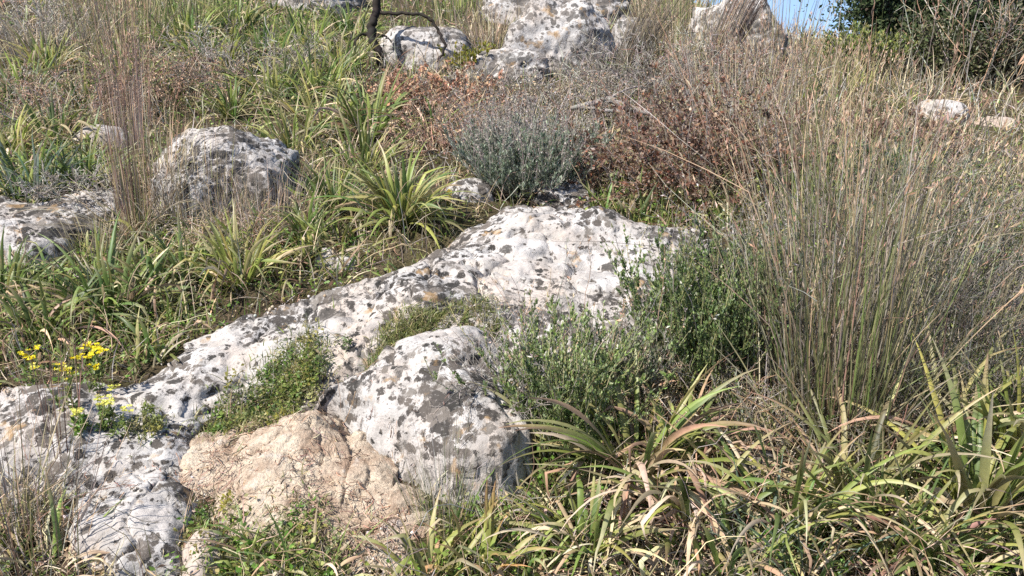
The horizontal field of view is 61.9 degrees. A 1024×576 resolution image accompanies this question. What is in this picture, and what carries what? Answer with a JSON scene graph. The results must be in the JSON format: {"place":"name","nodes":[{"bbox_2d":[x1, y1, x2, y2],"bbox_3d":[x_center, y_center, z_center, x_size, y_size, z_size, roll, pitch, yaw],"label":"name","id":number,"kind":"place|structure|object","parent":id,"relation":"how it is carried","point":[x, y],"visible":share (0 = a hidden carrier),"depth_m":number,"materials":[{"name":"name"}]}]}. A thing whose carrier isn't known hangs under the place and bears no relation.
{"place":"outdoors","nodes":[
{"label":"outdoors","id":0,"kind":"place"},
{"bbox_2d":[0,0,1023,575],"bbox_3d":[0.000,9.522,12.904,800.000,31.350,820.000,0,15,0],"label":"ground","id":1,"kind":"structure","parent":0,"point":[306,292],"depth_m":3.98,"materials":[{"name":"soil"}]},
{"bbox_2d":[0,368,86,563],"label":"grass tuft","id":2,"kind":"object","parent":1,"relation":"on","point":[39,481],"visible":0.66,"depth_m":2.31,"materials":[{"name":"beige plant"}]},
{"bbox_2d":[0,79,108,150],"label":"asphodel clump","id":3,"kind":"object","parent":1,"relation":"on","point":[38,124],"visible":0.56,"depth_m":5.21,"materials":[{"name":"green plant"}]},
{"bbox_2d":[0,125,111,201],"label":"asphodel clump","id":4,"kind":"object","parent":1,"relation":"on","point":[11,168],"visible":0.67,"depth_m":4.37,"materials":[{"name":"green plant"}]},
{"bbox_2d":[0,465,122,575],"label":"asphodel clump","id":5,"kind":"object","parent":1,"relation":"on","point":[61,536],"visible":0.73,"depth_m":2.19,"materials":[{"name":"green plant"}]},
{"bbox_2d":[2,148,123,208],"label":"dead brush","id":6,"kind":"object","parent":1,"relation":"on","point":[57,194],"visible":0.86,"depth_m":4.16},
{"bbox_2d":[0,188,130,273],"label":"limestone boulder","id":7,"kind":"object","parent":1,"relation":"on","point":[32,221],"visible":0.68,"depth_m":3.96,"materials":[{"name":"stone"}]},
{"bbox_2d":[0,387,131,575],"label":"dry stalk sheaf","id":8,"kind":"object","parent":1,"relation":"on","point":[41,534],"visible":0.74,"depth_m":2.18,"materials":[{"name":"beige plant"}]},
{"bbox_2d":[0,0,142,72],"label":"grass tuft","id":9,"kind":"object","parent":1,"relation":"on","point":[15,41],"visible":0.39,"depth_m":6.99,"materials":[{"name":"beige plant"}]},
{"bbox_2d":[0,259,155,359],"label":"asphodel clump","id":10,"kind":"object","parent":1,"relation":"on","point":[10,309],"visible":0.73,"depth_m":3.20,"materials":[{"name":"green plant"}]},
{"bbox_2d":[0,56,170,130],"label":"dead brush","id":11,"kind":"object","parent":1,"relation":"on","point":[19,101],"visible":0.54,"depth_m":5.65,"materials":[{"name":"brown plant"}]},
{"bbox_2d":[0,209,217,355],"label":"asphodel clump","id":12,"kind":"object","parent":1,"relation":"on","point":[107,283],"visible":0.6,"depth_m":3.38,"materials":[{"name":"green plant"}]},
{"bbox_2d":[32,0,185,54],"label":"grass tuft","id":13,"kind":"object","parent":1,"relation":"on","point":[117,18],"visible":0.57,"depth_m":7.49,"materials":[{"name":"beige plant"}]},
{"bbox_2d":[76,0,163,156],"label":"dry stalk sheaf","id":14,"kind":"object","parent":1,"relation":"on","point":[134,119],"visible":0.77,"depth_m":4.96,"materials":[{"name":"beige plant"}]},
{"bbox_2d":[0,0,244,251],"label":"dry stalk sheaf","id":15,"kind":"object","parent":1,"relation":"on","point":[131,209],"visible":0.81,"depth_m":3.96,"materials":[{"name":"beige plant"}]},
{"bbox_2d":[60,465,197,575],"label":"limestone rock","id":16,"kind":"object","parent":1,"relation":"on","point":[157,502],"visible":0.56,"depth_m":2.24,"materials":[{"name":"stone"}]},
{"bbox_2d":[74,26,255,125],"bbox_3d":[-2.576,-1.558,6.244,1.304,0.721,1.250,8,17,29],"label":"dead brush","id":17,"kind":"object","parent":1,"relation":"on","point":[176,79],"visible":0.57,"depth_m":6.09,"materials":[{"name":"brown plant"}]},
{"bbox_2d":[118,99,213,223],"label":"grass tuft","id":18,"kind":"object","parent":1,"relation":"on","point":[165,156],"visible":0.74,"depth_m":4.25,"materials":[{"name":"beige plant"}]},
{"bbox_2d":[136,101,289,238],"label":"grass tuft","id":19,"kind":"object","parent":1,"relation":"on","point":[217,189],"visible":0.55,"depth_m":4.17,"materials":[{"name":"beige plant"}]},
{"bbox_2d":[150,125,305,220],"bbox_3d":[-1.519,-0.552,4.558,0.929,0.622,0.923,0,15,0],"label":"limestone boulder","id":20,"kind":"object","parent":1,"relation":"on","point":[269,151],"visible":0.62,"depth_m":4.33,"materials":[{"name":"stone"}]},
{"bbox_2d":[133,9,337,101],"bbox_3d":[-2.164,-1.815,6.675,1.493,0.746,1.516,0,15,0],"label":"dead brush","id":21,"kind":"object","parent":1,"relation":"on","point":[204,48],"visible":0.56,"depth_m":6.57,"materials":[{"name":"plant"}]},
{"bbox_2d":[117,323,366,575],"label":"rock weeds","id":22,"kind":"object","parent":1,"relation":"on","point":[247,415],"visible":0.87,"depth_m":2.69,"materials":[{"name":"green plant"}]},
{"bbox_2d":[168,199,316,301],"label":"asphodel clump","id":23,"kind":"object","parent":1,"relation":"on","point":[257,256],"visible":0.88,"depth_m":3.58,"materials":[{"name":"green plant"}]},
{"bbox_2d":[81,359,451,575],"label":"root litter","id":24,"kind":"object","parent":1,"relation":"on","point":[276,507],"visible":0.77,"depth_m":2.38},
{"bbox_2d":[198,40,343,117],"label":"asphodel clump","id":25,"kind":"object","parent":1,"relation":"on","point":[272,81],"visible":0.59,"depth_m":6.21,"materials":[{"name":"green plant"}]},
{"bbox_2d":[231,84,353,160],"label":"asphodel clump","id":26,"kind":"object","parent":1,"relation":"on","point":[284,135],"visible":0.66,"depth_m":5.34,"materials":[{"name":"green plant"}]},
{"bbox_2d":[244,30,368,101],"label":"asphodel clump","id":27,"kind":"object","parent":1,"relation":"on","point":[309,72],"visible":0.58,"depth_m":6.40,"materials":[{"name":"green plant"}]},
{"bbox_2d":[178,410,436,575],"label":"bare rock face","id":28,"kind":"object","parent":1,"relation":"on","point":[297,436],"visible":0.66,"depth_m":2.40},
{"bbox_2d":[105,290,512,575],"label":"rock turf","id":29,"kind":"structure","parent":1,"relation":"on","point":[394,337],"depth_m":2.85,"materials":[{"name":"green plant"}]},
{"bbox_2d":[230,57,400,134],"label":"asphodel clump","id":30,"kind":"object","parent":1,"relation":"on","point":[289,108],"visible":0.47,"depth_m":5.71,"materials":[{"name":"green plant"}]},
{"bbox_2d":[276,143,391,221],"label":"asphodel clump","id":31,"kind":"object","parent":1,"relation":"on","point":[330,189],"visible":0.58,"depth_m":4.30,"materials":[{"name":"green plant"}]},
{"bbox_2d":[285,55,435,153],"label":"asphodel clump","id":32,"kind":"object","parent":1,"relation":"on","point":[349,121],"visible":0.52,"depth_m":5.57,"materials":[{"name":"green plant"}]},
{"bbox_2d":[0,205,721,507],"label":"limestone outcrop","id":33,"kind":"object","parent":1,"relation":"on","point":[524,245],"visible":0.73,"depth_m":3.14,"materials":[{"name":"stone"}]},
{"bbox_2d":[0,295,93,468],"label":"dry stalk sheaf","id":34,"kind":"object","parent":33,"relation":"on","point":[50,381],"visible":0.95,"depth_m":2.48,"materials":[{"name":"beige plant"}]},
{"bbox_2d":[290,100,449,184],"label":"asphodel clump","id":35,"kind":"object","parent":1,"relation":"on","point":[365,144],"visible":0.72,"depth_m":4.87,"materials":[{"name":"green plant"}]},
{"bbox_2d":[301,140,488,248],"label":"asphodel clump","id":36,"kind":"object","parent":1,"relation":"on","point":[386,192],"visible":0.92,"depth_m":4.08,"materials":[{"name":"green plant"}]},
{"bbox_2d":[314,326,534,506],"bbox_3d":[-0.176,0.425,2.684,0.890,0.525,0.873,-13,20,-41],"label":"limestone hump","id":37,"kind":"object","parent":1,"relation":"on","point":[399,386],"visible":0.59,"depth_m":2.48,"materials":[{"name":"stone"}]},
{"bbox_2d":[380,26,471,72],"bbox_3d":[-0.768,-2.041,7.604,0.920,0.568,0.762,0,15,0],"label":"limestone boulder","id":38,"kind":"object","parent":1,"relation":"on","point":[405,38],"visible":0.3,"depth_m":7.28,"materials":[{"name":"stone"}]},
{"bbox_2d":[346,487,505,575],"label":"asphodel clump","id":39,"kind":"object","parent":1,"relation":"on","point":[418,556],"visible":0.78,"depth_m":2.14,"materials":[{"name":"green plant"}]},
{"bbox_2d":[350,88,521,163],"bbox_3d":[-0.384,-1.006,5.286,1.074,0.454,1.053,7,16,24],"label":"dead brush","id":40,"kind":"object","parent":1,"relation":"on","point":[443,112],"visible":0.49,"depth_m":5.29,"materials":[{"name":"brown plant"}]},
{"bbox_2d":[371,386,505,547],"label":"grass tuft","id":41,"kind":"object","parent":1,"relation":"on","point":[432,500],"visible":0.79,"depth_m":2.29,"materials":[{"name":"beige plant"}]},
{"bbox_2d":[365,60,516,122],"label":"dead brush","id":42,"kind":"object","parent":1,"relation":"on","point":[434,82],"visible":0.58,"depth_m":6.08,"materials":[{"name":"brown plant"}]},
{"bbox_2d":[404,54,563,126],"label":"dead brush","id":43,"kind":"object","parent":1,"relation":"on","point":[484,86],"visible":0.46,"depth_m":6.03,"materials":[{"name":"brown plant"}]},
{"bbox_2d":[422,480,559,575],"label":"asphodel clump","id":44,"kind":"object","parent":1,"relation":"on","point":[490,508],"visible":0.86,"depth_m":2.14,"materials":[{"name":"green plant"}]},
{"bbox_2d":[452,46,551,85],"bbox_3d":[-0.099,-1.765,7.031,0.867,0.436,0.476,0,15,0],"label":"limestone boulder","id":45,"kind":"object","parent":1,"relation":"on","point":[511,57],"visible":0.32,"depth_m":6.86,"materials":[{"name":"stone"}]},
{"bbox_2d":[424,298,580,438],"bbox_3d":[-0.006,0.227,2.520,0.498,0.424,0.458,0,15,0],"label":"dead brush","id":46,"kind":"object","parent":1,"relation":"on","point":[473,356],"visible":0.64,"depth_m":2.45,"materials":[{"name":"plant"}]},
{"bbox_2d":[0,0,1023,575],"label":"undergrowth","id":47,"kind":"object","parent":1,"relation":"on","point":[342,254],"visible":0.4,"depth_m":3.76,"materials":[{"name":"green plant"}]},
{"bbox_2d":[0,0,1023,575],"bbox_3d":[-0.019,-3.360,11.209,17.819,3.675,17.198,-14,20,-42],"label":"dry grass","id":48,"kind":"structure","parent":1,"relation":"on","point":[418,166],"depth_m":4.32,"materials":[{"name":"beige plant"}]},
{"bbox_2d":[0,0,1023,575],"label":"weeds","id":49,"kind":"object","parent":1,"relation":"on","point":[422,544],"visible":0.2,"depth_m":2.74,"materials":[{"name":"green plant"}]},
{"bbox_2d":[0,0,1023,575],"bbox_3d":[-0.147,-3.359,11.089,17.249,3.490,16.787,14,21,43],"label":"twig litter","id":50,"kind":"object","parent":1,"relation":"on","point":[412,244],"visible":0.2,"depth_m":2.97,"materials":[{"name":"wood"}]},
{"bbox_2d":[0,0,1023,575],"bbox_3d":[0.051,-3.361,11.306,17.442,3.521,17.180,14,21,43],"label":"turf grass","id":51,"kind":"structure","parent":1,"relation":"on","point":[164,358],"depth_m":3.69,"materials":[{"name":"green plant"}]},
{"bbox_2d":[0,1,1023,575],"bbox_3d":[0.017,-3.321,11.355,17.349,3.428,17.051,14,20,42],"label":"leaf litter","id":52,"kind":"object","parent":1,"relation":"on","point":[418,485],"visible":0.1,"depth_m":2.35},
{"bbox_2d":[430,84,630,201],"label":"shrub","id":53,"kind":"object","parent":1,"relation":"on","point":[506,152],"visible":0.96,"depth_m":4.53,"materials":[{"name":"grey plant"}]},
{"bbox_2d":[480,0,632,23],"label":"limestone boulder","id":54,"kind":"object","parent":1,"relation":"on","point":[507,6],"visible":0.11,"depth_m":9.52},
{"bbox_2d":[423,237,690,465],"bbox_3d":[0.184,0.168,2.562,0.685,0.699,0.750,6,16,22],"label":"shrub","id":55,"kind":"object","parent":1,"relation":"on","point":[598,398],"visible":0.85,"depth_m":2.45,"materials":[{"name":"green plant"}]},
{"bbox_2d":[501,0,617,77],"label":"limestone boulder","id":56,"kind":"object","parent":1,"relation":"on","point":[538,25],"visible":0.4,"depth_m":7.12,"materials":[{"name":"stone"}]},
{"bbox_2d":[479,54,646,129],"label":"dead brush","id":57,"kind":"object","parent":1,"relation":"on","point":[599,91],"visible":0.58,"depth_m":5.85,"materials":[{"name":"brown plant"}]},
{"bbox_2d":[480,460,679,575],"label":"asphodel clump","id":58,"kind":"object","parent":1,"relation":"on","point":[594,505],"visible":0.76,"depth_m":2.17,"materials":[{"name":"green plant"}]},
{"bbox_2d":[567,280,694,410],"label":"shrub","id":59,"kind":"object","parent":1,"relation":"on","point":[652,362],"visible":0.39,"depth_m":2.67,"materials":[{"name":"green plant"}]},
{"bbox_2d":[510,12,753,122],"bbox_3d":[0.838,-1.656,6.470,1.713,0.834,1.734,0,15,0],"label":"dead brush","id":60,"kind":"object","parent":1,"relation":"on","point":[638,61],"visible":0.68,"depth_m":6.32,"materials":[{"name":"plant"}]},
{"bbox_2d":[470,342,806,575],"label":"asphodel clump","id":61,"kind":"object","parent":1,"relation":"on","point":[585,447],"visible":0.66,"depth_m":2.33,"materials":[{"name":"green plant"}]},
{"bbox_2d":[613,0,703,78],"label":"dry stalk sheaf","id":62,"kind":"object","parent":1,"relation":"on","point":[631,41],"visible":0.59,"depth_m":6.93,"materials":[{"name":"beige plant"}]},
{"bbox_2d":[609,0,773,82],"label":"grass tuft","id":63,"kind":"object","parent":1,"relation":"on","point":[657,54],"visible":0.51,"depth_m":7.02,"materials":[{"name":"beige plant"}]},
{"bbox_2d":[589,363,796,522],"bbox_3d":[0.527,0.391,2.483,0.636,0.349,0.579,0,15,0],"label":"asphodel clump","id":64,"kind":"object","parent":1,"relation":"on","point":[649,427],"visible":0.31,"depth_m":2.45,"materials":[{"name":"green plant"}]},
{"bbox_2d":[554,414,839,575],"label":"asphodel clump","id":65,"kind":"object","parent":1,"relation":"on","point":[675,502],"visible":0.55,"depth_m":2.20,"materials":[{"name":"green plant"}]},
{"bbox_2d":[592,310,821,461],"bbox_3d":[0.514,0.299,2.666,0.731,0.385,0.641,0,15,0],"label":"dead brush","id":66,"kind":"object","parent":1,"relation":"on","point":[670,394],"visible":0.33,"depth_m":2.61,"materials":[{"name":"plant"}]},
{"bbox_2d":[539,33,890,218],"bbox_3d":[1.073,-0.789,4.583,1.648,1.128,1.716,13,19,39],"label":"shrub","id":67,"kind":"object","parent":1,"relation":"on","point":[682,131],"visible":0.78,"depth_m":4.37,"materials":[{"name":"brown plant"}]},
{"bbox_2d":[600,162,833,402],"bbox_3d":[0.641,0.009,2.758,0.712,0.778,0.722,5,16,18],"label":"shrub","id":68,"kind":"object","parent":1,"relation":"on","point":[722,307],"visible":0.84,"depth_m":2.72,"materials":[{"name":"green plant"}]},
{"bbox_2d":[613,456,835,575],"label":"asphodel clump","id":69,"kind":"object","parent":1,"relation":"on","point":[713,547],"visible":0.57,"depth_m":2.10,"materials":[{"name":"green plant"}]},
{"bbox_2d":[621,18,834,127],"bbox_3d":[1.581,-1.634,6.431,1.522,0.783,1.590,0,15,0],"label":"dead brush","id":70,"kind":"object","parent":1,"relation":"on","point":[682,53],"visible":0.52,"depth_m":6.36,"materials":[{"name":"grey plant"}]},
{"bbox_2d":[704,0,769,77],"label":"dry stalk sheaf","id":71,"kind":"object","parent":1,"relation":"on","point":[748,5],"visible":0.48,"depth_m":7.09,"materials":[{"name":"beige plant"}]},
{"bbox_2d":[661,161,815,353],"bbox_3d":[0.790,-0.083,3.037,0.511,0.700,0.514,0,15,0],"label":"shrub","id":72,"kind":"object","parent":1,"relation":"on","point":[701,231],"visible":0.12,"depth_m":3.00,"materials":[{"name":"green plant"}]},
{"bbox_2d":[688,0,789,65],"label":"limestone boulder","id":73,"kind":"object","parent":1,"relation":"on","point":[767,9],"visible":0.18,"depth_m":7.96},
{"bbox_2d":[662,20,816,154],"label":"grass tuft","id":74,"kind":"object","parent":1,"relation":"on","point":[742,77],"visible":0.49,"depth_m":5.43,"materials":[{"name":"beige plant"}]},
{"bbox_2d":[669,450,854,575],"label":"asphodel clump","id":75,"kind":"object","parent":1,"relation":"on","point":[786,545],"visible":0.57,"depth_m":2.14,"materials":[{"name":"green plant"}]},
{"bbox_2d":[636,314,944,461],"bbox_3d":[0.916,0.253,2.729,0.818,0.438,0.965,7,17,26],"label":"dead brush","id":76,"kind":"object","parent":1,"relation":"on","point":[752,383],"visible":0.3,"depth_m":2.62,"materials":[{"name":"plant"}]},
{"bbox_2d":[569,0,1023,546],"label":"grass tuft","id":77,"kind":"object","parent":1,"relation":"on","point":[865,388],"visible":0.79,"depth_m":2.48,"materials":[{"name":"green plant"}]},
{"bbox_2d":[710,353,892,451],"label":"shrub","id":78,"kind":"object","parent":1,"relation":"on","point":[731,399],"visible":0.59,"depth_m":2.58,"materials":[{"name":"green plant"}]},
{"bbox_2d":[650,377,961,575],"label":"asphodel clump","id":79,"kind":"object","parent":1,"relation":"on","point":[742,470],"visible":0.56,"depth_m":2.16,"materials":[{"name":"green plant"}]},
{"bbox_2d":[713,8,915,136],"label":"grass tuft","id":80,"kind":"object","parent":1,"relation":"on","point":[795,73],"visible":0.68,"depth_m":5.95,"materials":[{"name":"beige plant"}]},
{"bbox_2d":[726,60,910,222],"bbox_3d":[1.487,-0.714,4.218,0.859,0.823,0.880,5,16,18],"label":"grass tuft","id":81,"kind":"object","parent":1,"relation":"on","point":[813,142],"visible":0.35,"depth_m":4.22,"materials":[{"name":"beige plant"}]},
{"bbox_2d":[716,476,925,575],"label":"asphodel clump","id":82,"kind":"object","parent":1,"relation":"on","point":[799,545],"visible":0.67,"depth_m":2.08,"materials":[{"name":"green plant"}]},
{"bbox_2d":[726,163,916,266],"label":"shrub","id":83,"kind":"object","parent":1,"relation":"on","point":[810,206],"visible":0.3,"depth_m":3.72,"materials":[{"name":"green plant"}]},
{"bbox_2d":[688,187,959,460],"bbox_3d":[0.923,0.072,2.741,0.814,0.756,0.880,-8,17,-28],"label":"grass tuft","id":84,"kind":"object","parent":1,"relation":"on","point":[757,371],"visible":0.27,"depth_m":2.65,"materials":[{"name":"beige plant"}]},
{"bbox_2d":[809,20,919,78],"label":"shrub","id":85,"kind":"object","parent":1,"relation":"on","point":[893,46],"visible":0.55,"depth_m":8.31,"materials":[{"name":"green plant"}]},
{"bbox_2d":[710,346,1019,575],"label":"asphodel clump","id":86,"kind":"object","parent":1,"relation":"on","point":[825,435],"visible":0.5,"depth_m":2.26,"materials":[{"name":"green plant"}]},
{"bbox_2d":[736,75,1014,357],"bbox_3d":[1.353,-0.328,3.407,1.108,1.044,1.115,12,19,37],"label":"grass tuft","id":87,"kind":"object","parent":1,"relation":"on","point":[893,195],"visible":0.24,"depth_m":3.38,"materials":[{"name":"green plant"}]},
{"bbox_2d":[762,164,1023,401],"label":"dead brush","id":88,"kind":"object","parent":1,"relation":"on","point":[934,260],"visible":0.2,"depth_m":3.16,"materials":[{"name":"brown plant"}]},
{"bbox_2d":[762,279,1023,432],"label":"dead brush","id":89,"kind":"object","parent":1,"relation":"on","point":[966,385],"visible":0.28,"depth_m":2.62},
{"bbox_2d":[763,163,1023,415],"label":"grass tuft","id":90,"kind":"object","parent":1,"relation":"on","point":[997,307],"visible":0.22,"depth_m":2.88,"materials":[{"name":"green plant"}]},
{"bbox_2d":[820,95,974,159],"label":"shrub","id":91,"kind":"object","parent":1,"relation":"on","point":[921,115],"visible":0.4,"depth_m":5.41,"materials":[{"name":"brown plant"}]},
{"bbox_2d":[773,423,1023,575],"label":"asphodel clump","id":92,"kind":"object","parent":1,"relation":"on","point":[924,508],"visible":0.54,"depth_m":2.12,"materials":[{"name":"green plant"}]},
{"bbox_2d":[778,333,1023,575],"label":"asphodel clump","id":93,"kind":"object","parent":1,"relation":"on","point":[1013,475],"visible":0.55,"depth_m":2.26,"materials":[{"name":"green plant"}]},
{"bbox_2d":[782,154,1023,384],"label":"dead brush","id":94,"kind":"object","parent":1,"relation":"on","point":[1022,324],"visible":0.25,"depth_m":2.93,"materials":[{"name":"plant"}]},
{"bbox_2d":[786,194,1023,353],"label":"shrub","id":95,"kind":"object","parent":1,"relation":"on","point":[957,274],"visible":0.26,"depth_m":3.08,"materials":[{"name":"beige plant"}]},
{"bbox_2d":[809,118,1003,213],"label":"shrub","id":96,"kind":"object","parent":1,"relation":"on","point":[972,151],"visible":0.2,"depth_m":4.19,"materials":[{"name":"beige plant"}]},
{"bbox_2d":[790,439,1023,575],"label":"asphodel clump","id":97,"kind":"object","parent":1,"relation":"on","point":[964,538],"visible":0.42,"depth_m":2.12,"materials":[{"name":"green plant"}]},
{"bbox_2d":[794,0,1023,66],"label":"evergreen tree","id":98,"kind":"object","parent":1,"relation":"on","point":[861,12],"visible":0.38,"depth_m":8.93,"materials":[{"name":"green plant"}]},
{"bbox_2d":[810,194,1023,415],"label":"grass tuft","id":99,"kind":"object","parent":1,"relation":"on","point":[964,302],"visible":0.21,"depth_m":2.75,"materials":[{"name":"green plant"}]},
{"bbox_2d":[823,302,1023,499],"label":"asphodel clump","id":100,"kind":"object","parent":1,"relation":"on","point":[1007,420],"visible":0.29,"depth_m":2.55,"materials":[{"name":"green plant"}]},
{"bbox_2d":[841,474,1021,575],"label":"asphodel clump","id":101,"kind":"object","parent":1,"relation":"on","point":[919,545],"visible":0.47,"depth_m":2.09,"materials":[{"name":"green plant"}]},
{"bbox_2d":[860,0,1023,90],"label":"evergreen tree","id":102,"kind":"object","parent":1,"relation":"on","point":[924,47],"visible":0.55,"depth_m":8.40,"materials":[{"name":"green plant"}]},
{"bbox_2d":[873,156,1023,301],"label":"shrub","id":103,"kind":"object","parent":1,"relation":"on","point":[1013,218],"visible":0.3,"depth_m":3.50,"materials":[{"name":"beige plant"}]},
{"bbox_2d":[894,0,1023,91],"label":"dead brush","id":104,"kind":"object","parent":1,"relation":"on","point":[1002,22],"visible":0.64,"depth_m":8.22,"materials":[{"name":"plant"}]},
{"bbox_2d":[895,302,1023,427],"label":"shrub","id":105,"kind":"object","parent":1,"relation":"on","point":[1013,388],"visible":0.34,"depth_m":2.73,"materials":[{"name":"beige plant"}]},
{"bbox_2d":[903,321,1023,459],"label":"asphodel clump","id":106,"kind":"object","parent":1,"relation":"on","point":[1011,415],"visible":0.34,"depth_m":2.45,"materials":[{"name":"green plant"}]},
{"bbox_2d":[694,0,859,37],"label":"sky","id":107,"kind":"structure","parent":0,"point":[787,4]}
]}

